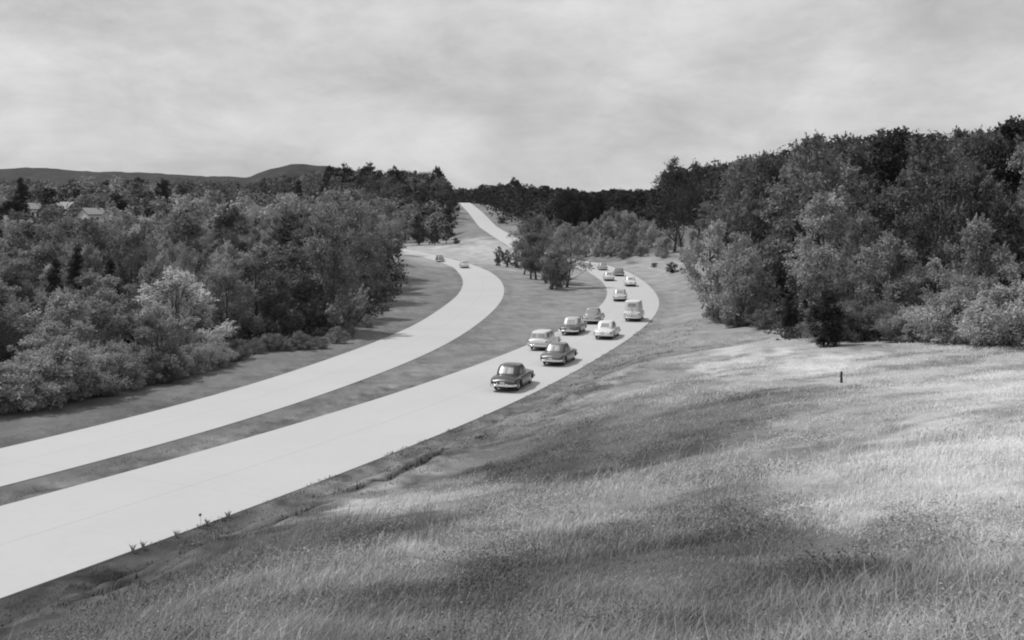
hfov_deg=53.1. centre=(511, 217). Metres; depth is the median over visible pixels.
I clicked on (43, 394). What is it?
shrub
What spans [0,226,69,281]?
bushy tree
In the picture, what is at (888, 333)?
shrub
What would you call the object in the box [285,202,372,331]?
bushy tree
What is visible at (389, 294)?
undergrowth
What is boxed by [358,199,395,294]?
bushy tree
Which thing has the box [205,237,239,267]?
bushy tree
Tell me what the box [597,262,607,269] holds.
sedan car
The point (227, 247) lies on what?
bushy tree
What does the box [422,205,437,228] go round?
broadleaf tree
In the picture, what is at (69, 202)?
house
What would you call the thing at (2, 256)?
broadleaf tree
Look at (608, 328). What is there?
sedan car
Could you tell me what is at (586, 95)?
sky
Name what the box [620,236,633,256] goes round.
shrub
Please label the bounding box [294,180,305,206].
conifer tree
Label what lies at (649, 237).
shrub
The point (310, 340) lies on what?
shrub
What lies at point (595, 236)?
shrub
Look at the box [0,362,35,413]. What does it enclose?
shrub
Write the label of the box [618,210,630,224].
shrub
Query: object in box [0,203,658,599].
road
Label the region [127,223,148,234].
bushy tree
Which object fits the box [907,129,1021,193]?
bushy tree
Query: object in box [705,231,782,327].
bushy tree
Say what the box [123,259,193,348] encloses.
bushy tree
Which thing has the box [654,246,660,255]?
shrub
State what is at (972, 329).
shrub
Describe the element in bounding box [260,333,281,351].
shrub
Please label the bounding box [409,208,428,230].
broadleaf tree
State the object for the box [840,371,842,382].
marker stake
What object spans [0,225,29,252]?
bushy tree
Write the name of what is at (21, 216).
bushy tree
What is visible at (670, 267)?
shrub
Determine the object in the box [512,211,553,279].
broadleaf tree
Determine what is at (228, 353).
shrub
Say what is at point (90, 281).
bushy tree
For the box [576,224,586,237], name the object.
shrub
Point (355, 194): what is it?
broadleaf tree
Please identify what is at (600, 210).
broadleaf tree
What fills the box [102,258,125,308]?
conifer tree
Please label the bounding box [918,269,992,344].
shrub
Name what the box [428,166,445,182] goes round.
broadleaf tree
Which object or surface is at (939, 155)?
broadleaf tree
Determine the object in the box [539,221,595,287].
sapling tree
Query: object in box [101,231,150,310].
broadleaf tree
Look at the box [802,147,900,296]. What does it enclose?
broadleaf tree
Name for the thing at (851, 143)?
broadleaf tree
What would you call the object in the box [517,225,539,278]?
broadleaf tree
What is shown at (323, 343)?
shrub
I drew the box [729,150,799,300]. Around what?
broadleaf tree
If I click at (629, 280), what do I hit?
sedan car
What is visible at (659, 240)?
shrub
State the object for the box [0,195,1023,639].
ground
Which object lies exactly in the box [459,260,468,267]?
sedan car
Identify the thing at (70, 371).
shrub
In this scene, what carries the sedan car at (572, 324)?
on the road at (54, 535)
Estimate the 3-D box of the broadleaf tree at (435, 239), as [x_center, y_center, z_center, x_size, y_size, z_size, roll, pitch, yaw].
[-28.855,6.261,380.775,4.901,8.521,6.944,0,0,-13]
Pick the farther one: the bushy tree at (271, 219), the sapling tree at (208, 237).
the sapling tree at (208, 237)
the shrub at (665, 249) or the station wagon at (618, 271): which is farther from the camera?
the shrub at (665, 249)
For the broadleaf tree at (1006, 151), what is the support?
on the ground at (522, 311)
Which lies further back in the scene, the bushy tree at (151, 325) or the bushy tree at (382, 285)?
the bushy tree at (382, 285)
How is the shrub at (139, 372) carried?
on the ground at (522, 311)
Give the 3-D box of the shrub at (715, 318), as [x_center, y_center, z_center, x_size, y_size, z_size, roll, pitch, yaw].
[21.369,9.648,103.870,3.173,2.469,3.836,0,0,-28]
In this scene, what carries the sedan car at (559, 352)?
on the road at (54, 535)
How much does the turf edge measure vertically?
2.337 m
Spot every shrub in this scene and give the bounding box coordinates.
[0,360,49,407]
[0,360,65,411]
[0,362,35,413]
[0,379,50,411]
[1,343,97,405]
[11,348,96,408]
[47,351,115,402]
[51,376,89,402]
[55,347,137,396]
[88,339,153,395]
[96,379,115,395]
[115,363,147,389]
[129,350,183,384]
[132,364,160,384]
[141,340,194,381]
[173,356,198,377]
[178,340,223,374]
[193,341,229,370]
[203,341,239,366]
[217,344,232,362]
[227,338,252,360]
[245,337,265,353]
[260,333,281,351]
[266,332,287,349]
[278,340,294,350]
[287,338,302,349]
[289,330,313,349]
[299,335,318,348]
[317,337,330,348]
[324,325,352,343]
[341,323,357,337]
[359,314,374,327]
[382,303,390,310]
[494,246,503,265]
[497,216,505,223]
[500,249,510,266]
[509,249,520,267]
[543,216,550,228]
[567,229,577,246]
[572,237,582,252]
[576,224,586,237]
[580,242,590,256]
[585,226,594,242]
[590,230,599,242]
[591,218,599,230]
[591,239,603,256]
[596,235,611,255]
[599,211,611,230]
[600,224,614,244]
[601,216,614,231]
[603,237,619,256]
[608,207,620,219]
[608,221,617,239]
[612,212,624,224]
[614,243,622,256]
[616,225,626,240]
[616,249,629,258]
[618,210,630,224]
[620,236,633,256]
[622,229,634,245]
[623,224,634,236]
[625,230,637,245]
[626,215,635,231]
[629,234,636,246]
[631,222,641,234]
[631,244,649,256]
[636,230,645,241]
[638,220,650,231]
[638,239,650,248]
[644,233,655,241]
[645,228,655,238]
[646,225,660,236]
[646,240,653,247]
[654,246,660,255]
[656,236,665,246]
[657,247,669,255]
[658,251,666,258]
[663,238,671,247]
[664,225,675,234]
[665,262,683,272]
[688,230,696,239]
[702,305,727,322]
[721,304,754,326]
[745,309,773,329]
[794,306,879,341]
[830,300,876,342]
[845,305,880,339]
[854,300,900,341]
[870,308,923,342]
[878,303,942,342]
[892,314,949,342]
[898,301,950,341]
[899,288,982,344]
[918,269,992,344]
[939,307,1015,344]
[952,298,1023,346]
[953,281,1023,345]
[961,274,1023,346]
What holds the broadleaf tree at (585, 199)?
on the ground at (522, 311)
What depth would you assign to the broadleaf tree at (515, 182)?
698.46 m
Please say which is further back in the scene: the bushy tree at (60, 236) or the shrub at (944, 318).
the bushy tree at (60, 236)
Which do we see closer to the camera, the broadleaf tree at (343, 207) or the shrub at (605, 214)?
the broadleaf tree at (343, 207)
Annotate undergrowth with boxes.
[0,253,1023,401]
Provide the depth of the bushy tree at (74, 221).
164.98 m
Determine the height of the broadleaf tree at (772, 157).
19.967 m
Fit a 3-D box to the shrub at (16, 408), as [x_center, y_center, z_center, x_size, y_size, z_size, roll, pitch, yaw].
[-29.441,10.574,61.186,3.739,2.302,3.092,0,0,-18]
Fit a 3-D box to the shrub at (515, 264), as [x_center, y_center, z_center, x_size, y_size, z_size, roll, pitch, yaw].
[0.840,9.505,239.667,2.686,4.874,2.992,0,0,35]
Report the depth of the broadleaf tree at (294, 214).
161.45 m
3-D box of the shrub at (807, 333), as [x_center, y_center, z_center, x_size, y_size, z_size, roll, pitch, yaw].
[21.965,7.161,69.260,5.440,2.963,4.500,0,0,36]
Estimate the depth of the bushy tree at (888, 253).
73.36 m
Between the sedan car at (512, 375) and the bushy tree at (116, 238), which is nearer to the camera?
the sedan car at (512, 375)
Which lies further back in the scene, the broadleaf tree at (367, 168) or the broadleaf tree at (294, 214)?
the broadleaf tree at (367, 168)
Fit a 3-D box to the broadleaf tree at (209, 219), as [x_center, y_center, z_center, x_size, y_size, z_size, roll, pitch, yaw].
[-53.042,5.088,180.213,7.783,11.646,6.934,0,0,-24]
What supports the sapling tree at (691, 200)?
on the ground at (522, 311)
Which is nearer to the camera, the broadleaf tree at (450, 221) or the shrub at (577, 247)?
the shrub at (577, 247)
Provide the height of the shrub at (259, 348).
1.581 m
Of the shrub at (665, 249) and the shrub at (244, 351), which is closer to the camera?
the shrub at (244, 351)
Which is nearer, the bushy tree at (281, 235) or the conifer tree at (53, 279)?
the conifer tree at (53, 279)
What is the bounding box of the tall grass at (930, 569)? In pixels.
[0,331,1023,639]
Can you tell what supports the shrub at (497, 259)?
on the ground at (522, 311)
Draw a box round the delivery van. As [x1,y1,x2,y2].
[623,299,644,320]
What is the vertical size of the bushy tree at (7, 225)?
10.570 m
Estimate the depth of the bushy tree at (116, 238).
127.38 m
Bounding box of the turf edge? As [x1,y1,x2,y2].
[1,387,584,626]
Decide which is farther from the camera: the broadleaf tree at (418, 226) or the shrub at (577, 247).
the broadleaf tree at (418, 226)
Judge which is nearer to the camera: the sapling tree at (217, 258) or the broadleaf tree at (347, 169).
the sapling tree at (217, 258)
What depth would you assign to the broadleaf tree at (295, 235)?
110.38 m
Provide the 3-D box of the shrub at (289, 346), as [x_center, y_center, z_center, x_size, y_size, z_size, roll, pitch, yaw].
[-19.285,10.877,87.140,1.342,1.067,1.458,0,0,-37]
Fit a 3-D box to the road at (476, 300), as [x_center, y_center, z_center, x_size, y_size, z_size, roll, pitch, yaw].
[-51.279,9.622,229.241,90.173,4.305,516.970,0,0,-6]
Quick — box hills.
[0,164,476,203]
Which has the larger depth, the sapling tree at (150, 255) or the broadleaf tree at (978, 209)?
the sapling tree at (150, 255)
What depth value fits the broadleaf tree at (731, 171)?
147.04 m
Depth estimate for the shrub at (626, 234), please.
282.99 m
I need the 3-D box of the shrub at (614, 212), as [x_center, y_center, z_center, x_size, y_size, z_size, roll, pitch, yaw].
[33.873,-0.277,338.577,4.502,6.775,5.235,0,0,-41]
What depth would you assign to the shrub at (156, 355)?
70.34 m
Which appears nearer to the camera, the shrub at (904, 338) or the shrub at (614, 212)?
the shrub at (904, 338)
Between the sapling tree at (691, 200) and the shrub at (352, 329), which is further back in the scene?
the sapling tree at (691, 200)
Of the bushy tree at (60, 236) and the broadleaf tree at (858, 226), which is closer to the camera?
the broadleaf tree at (858, 226)
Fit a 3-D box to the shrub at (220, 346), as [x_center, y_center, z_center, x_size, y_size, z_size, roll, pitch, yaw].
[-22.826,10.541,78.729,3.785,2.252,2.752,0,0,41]
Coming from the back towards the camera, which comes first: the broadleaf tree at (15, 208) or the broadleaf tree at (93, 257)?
the broadleaf tree at (15, 208)
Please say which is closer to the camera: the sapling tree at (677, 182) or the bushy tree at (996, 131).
the bushy tree at (996, 131)
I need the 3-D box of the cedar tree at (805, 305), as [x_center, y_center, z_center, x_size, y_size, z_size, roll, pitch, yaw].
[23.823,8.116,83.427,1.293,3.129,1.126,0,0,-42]
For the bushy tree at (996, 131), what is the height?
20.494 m
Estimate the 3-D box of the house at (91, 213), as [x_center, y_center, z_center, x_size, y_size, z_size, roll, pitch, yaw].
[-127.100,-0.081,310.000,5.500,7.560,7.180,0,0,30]
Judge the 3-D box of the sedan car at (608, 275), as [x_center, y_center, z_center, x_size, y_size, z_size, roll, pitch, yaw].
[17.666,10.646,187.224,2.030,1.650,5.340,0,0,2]
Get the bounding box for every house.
[25,200,41,218]
[55,199,79,217]
[76,205,103,218]
[163,194,184,212]
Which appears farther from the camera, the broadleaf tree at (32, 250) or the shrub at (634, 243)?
the shrub at (634, 243)
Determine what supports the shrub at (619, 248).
on the ground at (522, 311)
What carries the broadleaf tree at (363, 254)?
on the ground at (522, 311)
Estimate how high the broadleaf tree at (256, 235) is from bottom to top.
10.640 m
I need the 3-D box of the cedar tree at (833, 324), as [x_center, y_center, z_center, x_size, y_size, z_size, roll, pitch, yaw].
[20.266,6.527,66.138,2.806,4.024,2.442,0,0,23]
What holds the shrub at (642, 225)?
on the ground at (522, 311)
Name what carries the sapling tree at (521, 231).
on the ground at (522, 311)
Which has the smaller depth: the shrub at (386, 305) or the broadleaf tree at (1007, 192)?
the broadleaf tree at (1007, 192)
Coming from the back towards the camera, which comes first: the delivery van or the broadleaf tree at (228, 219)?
the broadleaf tree at (228, 219)
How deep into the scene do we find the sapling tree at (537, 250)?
180.48 m
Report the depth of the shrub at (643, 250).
257.74 m
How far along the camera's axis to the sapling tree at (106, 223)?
154.19 m
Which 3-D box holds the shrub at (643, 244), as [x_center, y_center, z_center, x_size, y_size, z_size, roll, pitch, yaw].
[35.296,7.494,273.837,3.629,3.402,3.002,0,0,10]
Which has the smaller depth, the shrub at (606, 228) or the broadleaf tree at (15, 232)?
the broadleaf tree at (15, 232)
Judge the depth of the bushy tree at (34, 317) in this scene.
74.14 m
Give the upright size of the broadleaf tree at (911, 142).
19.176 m
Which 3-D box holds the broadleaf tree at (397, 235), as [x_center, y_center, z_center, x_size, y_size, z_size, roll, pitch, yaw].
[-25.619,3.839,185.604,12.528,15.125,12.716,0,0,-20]
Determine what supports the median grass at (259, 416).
on the ground at (522, 311)
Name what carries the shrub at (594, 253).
on the ground at (522, 311)
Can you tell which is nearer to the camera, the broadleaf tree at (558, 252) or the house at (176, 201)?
the broadleaf tree at (558, 252)
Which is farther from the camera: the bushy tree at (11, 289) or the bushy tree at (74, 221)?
the bushy tree at (74, 221)
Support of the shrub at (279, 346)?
on the ground at (522, 311)
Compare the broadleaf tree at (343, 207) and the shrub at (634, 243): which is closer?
the broadleaf tree at (343, 207)
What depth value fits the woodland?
380.97 m
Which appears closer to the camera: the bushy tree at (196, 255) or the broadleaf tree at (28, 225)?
the bushy tree at (196, 255)
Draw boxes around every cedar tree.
[780,292,799,339]
[798,298,809,329]
[803,289,847,346]
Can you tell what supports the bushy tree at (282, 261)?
on the ground at (522, 311)
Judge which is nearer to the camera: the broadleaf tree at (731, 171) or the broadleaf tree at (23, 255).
the broadleaf tree at (23, 255)
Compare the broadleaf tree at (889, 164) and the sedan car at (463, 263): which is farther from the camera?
the sedan car at (463, 263)
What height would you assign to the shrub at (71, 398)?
1.770 m
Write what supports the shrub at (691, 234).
on the ground at (522, 311)
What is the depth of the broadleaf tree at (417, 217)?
401.30 m
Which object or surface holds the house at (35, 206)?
on the ground at (522, 311)
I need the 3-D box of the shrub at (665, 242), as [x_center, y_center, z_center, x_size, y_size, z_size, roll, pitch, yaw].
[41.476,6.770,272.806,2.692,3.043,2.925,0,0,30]
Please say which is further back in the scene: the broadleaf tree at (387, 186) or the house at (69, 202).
the broadleaf tree at (387, 186)
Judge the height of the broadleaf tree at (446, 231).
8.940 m
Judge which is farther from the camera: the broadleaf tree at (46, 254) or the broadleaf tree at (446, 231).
the broadleaf tree at (446, 231)
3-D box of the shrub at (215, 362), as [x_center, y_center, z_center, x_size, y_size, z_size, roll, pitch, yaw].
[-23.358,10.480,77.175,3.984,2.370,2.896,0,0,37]
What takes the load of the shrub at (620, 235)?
on the ground at (522, 311)
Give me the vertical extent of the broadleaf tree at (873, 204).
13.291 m
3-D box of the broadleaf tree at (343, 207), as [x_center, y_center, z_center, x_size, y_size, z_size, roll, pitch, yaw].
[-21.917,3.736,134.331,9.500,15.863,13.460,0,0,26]
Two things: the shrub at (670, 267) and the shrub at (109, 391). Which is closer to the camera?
the shrub at (109, 391)
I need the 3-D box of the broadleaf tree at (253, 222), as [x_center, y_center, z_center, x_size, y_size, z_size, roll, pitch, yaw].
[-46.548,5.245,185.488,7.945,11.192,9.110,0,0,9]
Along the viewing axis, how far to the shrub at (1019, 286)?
57.91 m
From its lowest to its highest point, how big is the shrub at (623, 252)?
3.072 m
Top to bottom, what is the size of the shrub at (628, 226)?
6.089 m
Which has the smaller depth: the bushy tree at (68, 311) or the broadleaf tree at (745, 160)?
the bushy tree at (68, 311)
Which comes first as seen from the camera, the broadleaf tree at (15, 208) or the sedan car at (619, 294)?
the sedan car at (619, 294)
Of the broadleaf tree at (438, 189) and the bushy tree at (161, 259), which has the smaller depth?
the bushy tree at (161, 259)
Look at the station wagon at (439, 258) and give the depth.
266.43 m
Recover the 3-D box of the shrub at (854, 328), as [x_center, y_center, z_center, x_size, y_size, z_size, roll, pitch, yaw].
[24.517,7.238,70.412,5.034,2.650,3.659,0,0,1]
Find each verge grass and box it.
[4,325,402,445]
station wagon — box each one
[435,255,444,260]
[528,329,560,348]
[613,267,623,275]
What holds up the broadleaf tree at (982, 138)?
on the ground at (522, 311)
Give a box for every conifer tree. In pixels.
[9,176,31,211]
[40,258,63,321]
[65,244,86,291]
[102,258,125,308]
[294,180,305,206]
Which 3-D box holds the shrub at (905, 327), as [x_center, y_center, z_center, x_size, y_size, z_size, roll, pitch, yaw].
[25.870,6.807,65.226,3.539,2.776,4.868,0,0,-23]
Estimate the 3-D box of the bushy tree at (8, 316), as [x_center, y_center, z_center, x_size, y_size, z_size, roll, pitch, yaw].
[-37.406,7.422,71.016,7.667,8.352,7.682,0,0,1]
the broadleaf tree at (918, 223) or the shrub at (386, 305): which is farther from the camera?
the shrub at (386, 305)
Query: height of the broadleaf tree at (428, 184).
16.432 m
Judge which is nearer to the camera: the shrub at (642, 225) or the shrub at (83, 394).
the shrub at (83, 394)
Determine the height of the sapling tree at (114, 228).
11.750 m
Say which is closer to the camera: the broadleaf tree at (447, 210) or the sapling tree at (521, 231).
the sapling tree at (521, 231)
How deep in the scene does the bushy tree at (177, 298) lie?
81.96 m
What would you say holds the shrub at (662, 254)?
on the ground at (522, 311)
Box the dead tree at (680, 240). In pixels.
[677,223,683,261]
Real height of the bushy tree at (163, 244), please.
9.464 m
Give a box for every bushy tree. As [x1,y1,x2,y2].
[0,209,45,232]
[0,220,12,231]
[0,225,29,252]
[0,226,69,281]
[0,277,32,341]
[0,280,36,364]
[0,300,41,361]
[6,320,100,381]
[15,287,110,361]
[22,220,104,270]
[34,273,137,347]
[48,217,80,242]
[52,217,148,291]
[65,231,99,272]
[68,296,128,356]
[76,274,147,343]
[94,231,142,304]
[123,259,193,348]
[123,306,182,378]
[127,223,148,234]
[127,265,237,355]
[130,249,198,334]
[131,215,151,237]
[137,237,198,267]
[173,244,207,311]
[200,239,247,315]
[203,219,224,239]
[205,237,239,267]
[223,239,296,315]
[234,214,279,241]
[235,240,327,337]
[240,210,288,243]
[244,215,336,311]
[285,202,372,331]
[333,189,394,283]
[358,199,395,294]
[377,211,400,270]
[541,252,568,288]
[678,219,746,318]
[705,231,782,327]
[788,131,873,292]
[847,230,933,315]
[890,172,992,309]
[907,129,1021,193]
[913,164,1023,281]
[967,115,1022,161]
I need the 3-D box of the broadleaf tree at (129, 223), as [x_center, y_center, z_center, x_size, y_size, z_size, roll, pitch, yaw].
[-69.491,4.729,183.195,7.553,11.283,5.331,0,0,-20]
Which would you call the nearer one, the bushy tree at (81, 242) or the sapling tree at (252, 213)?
the bushy tree at (81, 242)
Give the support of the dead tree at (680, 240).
on the ground at (522, 311)
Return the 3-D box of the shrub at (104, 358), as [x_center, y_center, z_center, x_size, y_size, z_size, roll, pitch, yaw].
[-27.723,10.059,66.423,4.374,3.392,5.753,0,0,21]
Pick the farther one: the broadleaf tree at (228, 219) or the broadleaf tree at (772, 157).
the broadleaf tree at (228, 219)
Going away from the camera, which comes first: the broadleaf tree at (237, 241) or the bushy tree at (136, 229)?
the broadleaf tree at (237, 241)
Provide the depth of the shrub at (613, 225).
308.76 m
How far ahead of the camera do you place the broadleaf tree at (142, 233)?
153.46 m
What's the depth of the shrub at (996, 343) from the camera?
58.82 m
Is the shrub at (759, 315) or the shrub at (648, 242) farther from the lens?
the shrub at (648, 242)
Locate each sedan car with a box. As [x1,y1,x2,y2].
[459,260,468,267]
[490,362,534,389]
[539,342,577,364]
[559,316,586,334]
[582,307,604,322]
[593,320,620,338]
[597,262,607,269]
[603,271,614,280]
[613,288,626,300]
[624,276,635,285]
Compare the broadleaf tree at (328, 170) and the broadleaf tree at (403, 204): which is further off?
the broadleaf tree at (328, 170)
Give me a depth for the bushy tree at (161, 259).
92.05 m
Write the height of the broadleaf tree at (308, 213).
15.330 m
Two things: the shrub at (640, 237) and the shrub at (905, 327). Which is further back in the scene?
the shrub at (640, 237)
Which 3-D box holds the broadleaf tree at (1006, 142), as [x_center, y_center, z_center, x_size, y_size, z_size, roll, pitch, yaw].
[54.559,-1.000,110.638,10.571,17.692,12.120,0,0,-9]
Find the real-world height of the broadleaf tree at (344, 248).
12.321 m
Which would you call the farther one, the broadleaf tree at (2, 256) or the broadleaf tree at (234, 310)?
the broadleaf tree at (2, 256)
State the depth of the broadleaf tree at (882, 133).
125.92 m
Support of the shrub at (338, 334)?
on the ground at (522, 311)
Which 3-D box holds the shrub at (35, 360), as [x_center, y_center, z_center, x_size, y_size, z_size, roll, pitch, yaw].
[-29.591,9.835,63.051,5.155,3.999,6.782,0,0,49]
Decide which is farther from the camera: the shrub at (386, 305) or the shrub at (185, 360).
the shrub at (386, 305)
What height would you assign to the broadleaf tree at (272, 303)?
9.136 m
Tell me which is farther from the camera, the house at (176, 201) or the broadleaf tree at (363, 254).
the house at (176, 201)
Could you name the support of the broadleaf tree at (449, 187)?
on the ground at (522, 311)
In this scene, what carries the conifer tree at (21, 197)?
on the ground at (522, 311)
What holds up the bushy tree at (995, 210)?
on the ground at (522, 311)
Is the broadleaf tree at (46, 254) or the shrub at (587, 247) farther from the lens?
the shrub at (587, 247)
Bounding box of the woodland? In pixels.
[0,119,1007,271]
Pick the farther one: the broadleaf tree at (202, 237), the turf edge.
the broadleaf tree at (202, 237)
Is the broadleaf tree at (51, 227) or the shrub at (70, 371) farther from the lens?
the broadleaf tree at (51, 227)
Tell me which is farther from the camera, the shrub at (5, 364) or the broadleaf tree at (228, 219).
the broadleaf tree at (228, 219)
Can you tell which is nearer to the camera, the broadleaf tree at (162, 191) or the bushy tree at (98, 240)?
the bushy tree at (98, 240)
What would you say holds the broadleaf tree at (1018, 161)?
on the ground at (522, 311)
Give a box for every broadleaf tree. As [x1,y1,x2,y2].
[0,198,42,225]
[0,227,40,259]
[0,253,24,283]
[0,256,34,321]
[0,260,40,332]
[17,249,43,287]
[20,223,35,230]
[20,238,85,320]
[27,248,45,285]
[32,262,66,326]
[42,214,79,234]
[43,222,57,240]
[77,243,104,287]
[83,222,112,248]
[90,211,124,238]
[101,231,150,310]
[118,214,131,230]
[136,229,148,241]
[145,207,215,282]
[145,210,199,248]
[153,178,176,210]
[166,247,188,304]
[169,227,207,287]
[190,257,265,343]
[200,214,216,234]
[208,206,251,250]
[210,245,307,336]
[226,233,240,245]
[233,241,253,279]
[242,225,267,269]
[247,217,258,226]
[279,205,304,224]
[286,218,354,307]
[295,196,331,221]
[309,185,398,280]
[309,186,388,295]
[319,165,340,192]
[326,216,365,291]
[333,210,379,310]
[335,163,357,188]
[352,161,382,191]
[369,198,407,275]
[381,183,396,201]
[384,165,403,189]
[384,177,402,193]
[394,193,404,210]
[398,184,420,216]
[400,215,413,242]
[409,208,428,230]
[410,214,423,237]
[410,221,426,244]
[416,182,432,198]
[417,189,434,212]
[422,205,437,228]
[425,217,438,238]
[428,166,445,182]
[428,224,440,244]
[429,180,444,210]
[430,192,443,210]
[433,204,458,235]
[436,191,454,220]
[440,184,460,211]
[440,221,452,243]
[443,214,455,237]
[507,177,521,193]
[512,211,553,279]
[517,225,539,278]
[548,240,571,284]
[550,190,579,229]
[568,189,598,224]
[587,194,609,225]
[695,159,760,269]
[706,149,797,292]
[708,155,759,256]
[728,150,805,268]
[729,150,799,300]
[746,129,861,303]
[763,143,832,235]
[782,189,858,306]
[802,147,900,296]
[804,132,877,236]
[815,175,914,301]
[830,208,894,311]
[860,125,929,271]
[864,128,922,268]
[875,134,977,294]
[876,180,917,251]
[880,135,928,203]
[907,195,934,265]
[920,160,1023,302]
[925,212,1023,300]
[938,125,972,173]
[939,194,1010,284]
[946,124,1022,198]
[966,168,1021,281]
[974,116,1023,282]
[992,134,1023,288]
[995,138,1018,187]
[1019,246,1023,273]
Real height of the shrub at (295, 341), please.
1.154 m
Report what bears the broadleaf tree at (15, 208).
on the ground at (522, 311)
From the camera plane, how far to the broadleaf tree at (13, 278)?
91.02 m
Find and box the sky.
[0,0,1023,192]
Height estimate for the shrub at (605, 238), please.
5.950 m
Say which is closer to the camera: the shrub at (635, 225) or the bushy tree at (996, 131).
the bushy tree at (996, 131)
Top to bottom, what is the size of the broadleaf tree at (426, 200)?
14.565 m
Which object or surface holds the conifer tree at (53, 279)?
on the ground at (522, 311)
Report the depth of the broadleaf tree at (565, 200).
343.71 m
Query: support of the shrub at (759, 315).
on the ground at (522, 311)
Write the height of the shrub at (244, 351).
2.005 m
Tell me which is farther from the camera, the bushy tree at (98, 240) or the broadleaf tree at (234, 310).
the bushy tree at (98, 240)
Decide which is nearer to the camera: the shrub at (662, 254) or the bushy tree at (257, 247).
the bushy tree at (257, 247)
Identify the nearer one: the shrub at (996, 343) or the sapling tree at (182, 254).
the shrub at (996, 343)
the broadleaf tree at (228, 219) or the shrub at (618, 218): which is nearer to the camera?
the broadleaf tree at (228, 219)
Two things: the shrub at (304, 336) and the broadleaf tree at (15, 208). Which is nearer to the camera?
the shrub at (304, 336)
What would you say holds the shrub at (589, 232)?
on the ground at (522, 311)
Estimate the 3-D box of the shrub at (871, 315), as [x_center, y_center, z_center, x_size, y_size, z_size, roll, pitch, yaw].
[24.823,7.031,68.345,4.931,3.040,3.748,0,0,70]
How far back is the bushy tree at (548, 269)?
164.35 m
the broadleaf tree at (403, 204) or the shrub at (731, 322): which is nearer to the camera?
the shrub at (731, 322)
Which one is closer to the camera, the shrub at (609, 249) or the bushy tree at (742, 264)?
the bushy tree at (742, 264)
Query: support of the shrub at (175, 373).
on the ground at (522, 311)
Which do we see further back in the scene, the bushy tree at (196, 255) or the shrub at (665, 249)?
the shrub at (665, 249)
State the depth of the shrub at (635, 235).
279.97 m
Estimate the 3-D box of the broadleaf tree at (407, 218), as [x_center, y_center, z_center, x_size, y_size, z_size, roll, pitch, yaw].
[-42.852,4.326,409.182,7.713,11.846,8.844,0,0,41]
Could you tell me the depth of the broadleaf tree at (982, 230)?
68.25 m
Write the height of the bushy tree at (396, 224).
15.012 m
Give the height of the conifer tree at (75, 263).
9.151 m
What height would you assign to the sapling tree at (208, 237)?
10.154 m
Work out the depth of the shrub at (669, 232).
299.96 m
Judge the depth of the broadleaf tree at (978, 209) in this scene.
74.85 m
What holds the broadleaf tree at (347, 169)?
on the ground at (522, 311)
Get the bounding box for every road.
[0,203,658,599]
[0,249,503,486]
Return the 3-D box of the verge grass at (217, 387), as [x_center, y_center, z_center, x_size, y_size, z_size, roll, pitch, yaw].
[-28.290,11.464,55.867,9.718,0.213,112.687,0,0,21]
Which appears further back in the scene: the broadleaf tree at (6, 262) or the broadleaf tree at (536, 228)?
the broadleaf tree at (536, 228)
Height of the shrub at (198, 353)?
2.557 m
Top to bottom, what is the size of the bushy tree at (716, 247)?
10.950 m
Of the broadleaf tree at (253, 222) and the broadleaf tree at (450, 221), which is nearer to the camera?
the broadleaf tree at (253, 222)
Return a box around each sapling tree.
[62,242,92,285]
[101,220,117,240]
[102,218,121,253]
[123,238,160,287]
[171,238,203,316]
[176,239,211,303]
[198,227,219,256]
[207,251,229,320]
[212,225,237,251]
[240,204,264,235]
[260,234,275,249]
[503,221,531,274]
[519,227,566,282]
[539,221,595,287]
[642,156,704,251]
[674,158,712,240]
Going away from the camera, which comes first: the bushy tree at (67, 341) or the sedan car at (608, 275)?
the bushy tree at (67, 341)
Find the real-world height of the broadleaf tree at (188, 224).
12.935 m
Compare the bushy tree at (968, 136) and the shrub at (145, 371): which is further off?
the bushy tree at (968, 136)
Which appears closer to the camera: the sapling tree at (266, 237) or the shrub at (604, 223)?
the sapling tree at (266, 237)
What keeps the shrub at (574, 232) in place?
on the ground at (522, 311)
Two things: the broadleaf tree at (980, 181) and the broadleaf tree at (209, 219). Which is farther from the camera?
the broadleaf tree at (209, 219)
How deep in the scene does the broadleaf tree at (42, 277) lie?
97.20 m
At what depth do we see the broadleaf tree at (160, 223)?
145.03 m
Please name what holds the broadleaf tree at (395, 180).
on the ground at (522, 311)
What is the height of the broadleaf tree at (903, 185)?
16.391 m
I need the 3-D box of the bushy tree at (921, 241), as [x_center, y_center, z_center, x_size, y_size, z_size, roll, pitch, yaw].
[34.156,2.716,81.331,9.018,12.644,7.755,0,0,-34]
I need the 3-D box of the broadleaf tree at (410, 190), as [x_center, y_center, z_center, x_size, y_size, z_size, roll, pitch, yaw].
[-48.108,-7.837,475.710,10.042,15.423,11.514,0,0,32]
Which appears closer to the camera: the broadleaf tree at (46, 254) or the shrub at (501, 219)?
the broadleaf tree at (46, 254)
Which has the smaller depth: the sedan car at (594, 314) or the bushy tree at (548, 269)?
the sedan car at (594, 314)
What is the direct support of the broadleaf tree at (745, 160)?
on the ground at (522, 311)
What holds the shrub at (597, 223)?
on the ground at (522, 311)

